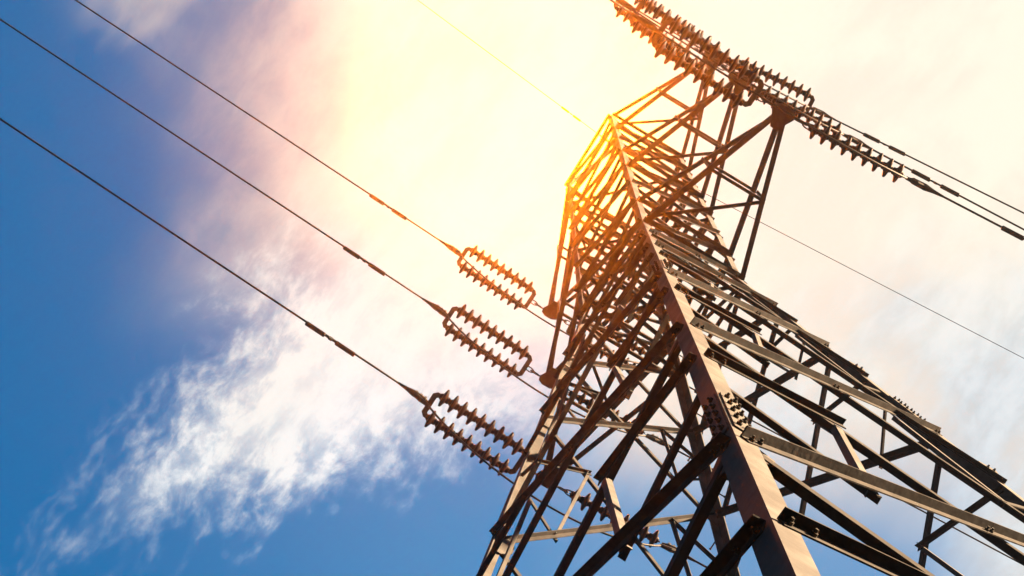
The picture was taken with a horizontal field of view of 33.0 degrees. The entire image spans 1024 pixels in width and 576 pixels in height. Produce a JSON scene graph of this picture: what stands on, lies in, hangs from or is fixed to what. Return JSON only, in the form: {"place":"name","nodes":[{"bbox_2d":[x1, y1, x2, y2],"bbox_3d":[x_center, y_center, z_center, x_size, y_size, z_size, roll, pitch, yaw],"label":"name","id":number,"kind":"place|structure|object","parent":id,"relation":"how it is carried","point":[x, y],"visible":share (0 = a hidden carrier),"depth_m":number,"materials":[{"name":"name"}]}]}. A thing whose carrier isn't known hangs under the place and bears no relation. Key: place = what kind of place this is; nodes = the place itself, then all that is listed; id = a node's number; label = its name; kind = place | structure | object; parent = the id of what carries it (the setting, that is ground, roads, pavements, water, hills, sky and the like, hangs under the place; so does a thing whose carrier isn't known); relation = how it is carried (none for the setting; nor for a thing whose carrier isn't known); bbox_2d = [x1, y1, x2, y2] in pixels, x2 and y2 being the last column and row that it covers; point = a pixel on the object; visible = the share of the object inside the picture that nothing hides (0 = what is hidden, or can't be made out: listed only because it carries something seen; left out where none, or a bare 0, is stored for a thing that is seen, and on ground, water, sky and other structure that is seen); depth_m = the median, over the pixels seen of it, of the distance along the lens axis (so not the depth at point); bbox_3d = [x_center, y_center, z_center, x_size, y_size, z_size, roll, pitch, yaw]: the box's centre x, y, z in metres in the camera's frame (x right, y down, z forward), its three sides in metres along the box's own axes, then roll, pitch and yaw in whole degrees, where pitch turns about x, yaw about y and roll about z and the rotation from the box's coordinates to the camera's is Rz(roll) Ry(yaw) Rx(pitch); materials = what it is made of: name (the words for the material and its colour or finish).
{"place":"outdoors","nodes":[
{"label":"outdoors","id":0,"kind":"place"},
{"bbox_2d":[0,0,1023,575],"label":"sky","id":1,"kind":"structure","parent":0,"point":[161,414],"materials":[{"name":"blue"}]},
{"bbox_3d":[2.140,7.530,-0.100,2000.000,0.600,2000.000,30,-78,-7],"label":"ground","id":2,"kind":"structure","parent":0,"visible":0},
{"bbox_2d":[476,51,1023,575],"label":"transmission tower","id":3,"kind":"structure","parent":2,"relation":"on","point":[774,529],"depth_m":19.77,"materials":[{"name":"metal"}]},
{"bbox_2d":[398,382,535,475],"bbox_3d":[-0.776,2.444,29.912,2.856,0.559,0.825,30,-78,-7],"label":"insulator string","id":4,"kind":"object","parent":3,"relation":"attached to","point":[463,410],"visible":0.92,"depth_m":29.84,"materials":[{"name":"ceramic"}]},
{"bbox_2d":[0,118,397,383],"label":"conductor wire","id":5,"kind":"object","parent":4,"relation":"attached to","point":[330,338],"visible":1,"depth_m":30.03,"materials":[{"name":"metal"}]},
{"bbox_2d":[428,406,660,546],"bbox_3d":[0.549,3.348,29.205,4.636,1.767,0.038,29,-77,-6],"label":"jumper wire","id":6,"kind":"object","parent":4,"relation":"hanging from","point":[495,469],"visible":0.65,"depth_m":28.73,"materials":[{"name":"metal"}]},
{"bbox_2d":[422,298,539,377],"bbox_3d":[-0.630,1.011,35.118,2.856,0.559,0.825,30,-78,-7],"label":"insulator string","id":7,"kind":"object","parent":3,"relation":"attached to","point":[486,327],"visible":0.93,"depth_m":35.05,"materials":[{"name":"ceramic"}]},
{"bbox_2d":[0,18,422,298],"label":"conductor wire","id":8,"kind":"object","parent":7,"relation":"attached to","point":[370,265],"visible":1,"depth_m":35.26,"materials":[{"name":"metal"}]},
{"bbox_2d":[448,317,645,436],"bbox_3d":[0.695,1.914,34.411,4.636,1.767,0.038,29,-77,-6],"label":"jumper wire","id":9,"kind":"object","parent":7,"relation":"hanging from","point":[483,351],"visible":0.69,"depth_m":33.97,"materials":[{"name":"metal"}]},
{"bbox_2d":[439,239,542,309],"bbox_3d":[-0.485,-0.310,39.838,2.856,0.559,0.825,30,-78,-7],"label":"insulator string","id":10,"kind":"object","parent":3,"relation":"attached to","point":[494,265],"visible":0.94,"depth_m":39.77,"materials":[{"name":"ceramic"}]},
{"bbox_2d":[75,0,438,240],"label":"conductor wire","id":11,"kind":"object","parent":10,"relation":"attached to","point":[382,203],"visible":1,"depth_m":39.97,"materials":[{"name":"metal"}]},
{"bbox_2d":[462,256,638,363],"bbox_3d":[0.911,0.629,39.130,4.793,1.784,0.037,29,-77,-6],"label":"jumper wire","id":12,"kind":"object","parent":10,"relation":"hanging from","point":[499,289],"visible":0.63,"depth_m":38.62,"materials":[{"name":"metal"}]},
{"bbox_2d":[418,0,613,144],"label":"earth wire","id":13,"kind":"object","parent":3,"relation":"attached to","point":[574,116],"visible":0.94,"depth_m":44.35,"materials":[{"name":"metal"}]},
{"bbox_2d":[562,318,645,370],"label":"insulator string","id":14,"kind":"object","parent":3,"relation":"attached to","point":[634,347],"visible":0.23,"depth_m":39.62,"materials":[{"name":"ceramic"}]},
{"bbox_2d":[689,386,1023,565],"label":"conductor wire","id":15,"kind":"object","parent":14,"relation":"attached to","point":[906,503],"visible":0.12,"depth_m":38.99,"materials":[{"name":"metal"}]},
{"bbox_2d":[567,390,670,447],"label":"insulator string","id":16,"kind":"object","parent":3,"relation":"attached to","point":[580,399],"visible":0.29,"depth_m":34.92,"materials":[{"name":"ceramic"}]},
{"bbox_2d":[679,451,727,480],"bbox_3d":[29.357,17.105,32.390,58.981,11.082,0.082,26,-77,-5],"label":"conductor wire","id":17,"kind":"object","parent":16,"relation":"attached to","point":[684,454],"visible":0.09,"depth_m":34.86,"materials":[{"name":"metal"}]},
{"bbox_2d":[557,486,695,561],"bbox_3d":[1.966,4.062,29.824,2.681,0.650,0.342,26,-77,-5],"label":"insulator string","id":18,"kind":"object","parent":3,"relation":"attached to","point":[603,512],"visible":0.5,"depth_m":29.71,"materials":[{"name":"ceramic"}]},
{"bbox_2d":[614,0,702,52],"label":"insulator string","id":19,"kind":"object","parent":3,"relation":"attached to","point":[622,12],"visible":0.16,"depth_m":38.33,"materials":[{"name":"ceramic"}]},
{"bbox_2d":[634,7,808,107],"bbox_3d":[4.456,-5.076,37.657,4.791,1.784,0.037,28,-77,-6],"label":"jumper wire","id":20,"kind":"object","parent":19,"relation":"hanging from","point":[716,57],"visible":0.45,"depth_m":37.30,"materials":[{"name":"metal"}]},
{"bbox_2d":[616,0,731,74],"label":"insulator string","id":21,"kind":"object","parent":3,"relation":"attached to","point":[657,11],"visible":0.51,"depth_m":33.52,"materials":[{"name":"ceramic"}]},
{"bbox_2d":[636,11,843,135],"bbox_3d":[4.393,-4.031,32.877,4.638,1.768,0.038,29,-77,-6],"label":"jumper wire","id":22,"kind":"object","parent":21,"relation":"hanging from","point":[745,80],"visible":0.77,"depth_m":32.31,"materials":[{"name":"metal"}]},
{"bbox_2d":[626,10,772,108],"bbox_3d":[3.081,-3.761,28.311,2.856,0.559,0.825,30,-78,-7],"label":"insulator string","id":23,"kind":"object","parent":3,"relation":"attached to","point":[700,74],"visible":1,"depth_m":28.24,"materials":[{"name":"ceramic"}]},
{"bbox_2d":[609,0,626,10],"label":"conductor wire","id":24,"kind":"object","parent":23,"relation":"attached to","point":[619,5],"visible":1,"depth_m":28.35,"materials":[{"name":"metal"}]},
{"bbox_2d":[660,32,907,178],"bbox_3d":[4.404,-2.852,27.605,4.637,1.767,0.038,29,-77,-6],"label":"jumper wire","id":25,"kind":"object","parent":23,"relation":"hanging from","point":[780,108],"visible":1,"depth_m":27.06,"materials":[{"name":"metal"}]},
{"bbox_2d":[723,57,835,120],"bbox_3d":[5.876,-4.362,38.257,2.838,0.654,0.792,25,-77,-5],"label":"insulator string","id":26,"kind":"object","parent":3,"relation":"attached to","point":[783,83],"visible":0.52,"depth_m":38.12,"materials":[{"name":"ceramic"}]},
{"bbox_2d":[836,120,1023,213],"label":"conductor wire","id":27,"kind":"object","parent":26,"relation":"attached to","point":[876,140],"visible":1,"depth_m":37.90,"materials":[{"name":"metal"}]},
{"bbox_2d":[750,85,873,150],"bbox_3d":[5.808,-3.313,33.497,2.681,0.650,0.342,26,-77,-6],"label":"insulator string","id":28,"kind":"object","parent":3,"relation":"attached to","point":[856,141],"visible":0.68,"depth_m":33.38,"materials":[{"name":"ceramic"}]},
{"bbox_2d":[874,150,1023,229],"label":"conductor wire","id":29,"kind":"object","parent":28,"relation":"attached to","point":[942,186],"visible":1,"depth_m":33.17,"materials":[{"name":"metal"}]},
{"bbox_2d":[627,153,1023,358],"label":"earth wire","id":30,"kind":"object","parent":3,"relation":"attached to","point":[863,275],"visible":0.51,"depth_m":43.80,"materials":[{"name":"metal"}]},
{"bbox_2d":[794,118,943,197],"bbox_3d":[5.820,-2.136,28.224,2.681,0.650,0.342,26,-77,-6],"label":"insulator string","id":31,"kind":"object","parent":3,"relation":"attached to","point":[899,170],"visible":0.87,"depth_m":28.12,"materials":[{"name":"ceramic"}]},
{"bbox_2d":[943,196,1023,240],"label":"conductor wire","id":32,"kind":"object","parent":31,"relation":"attached to","point":[1012,233],"visible":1,"depth_m":27.99,"materials":[{"name":"metal"}]}
]}

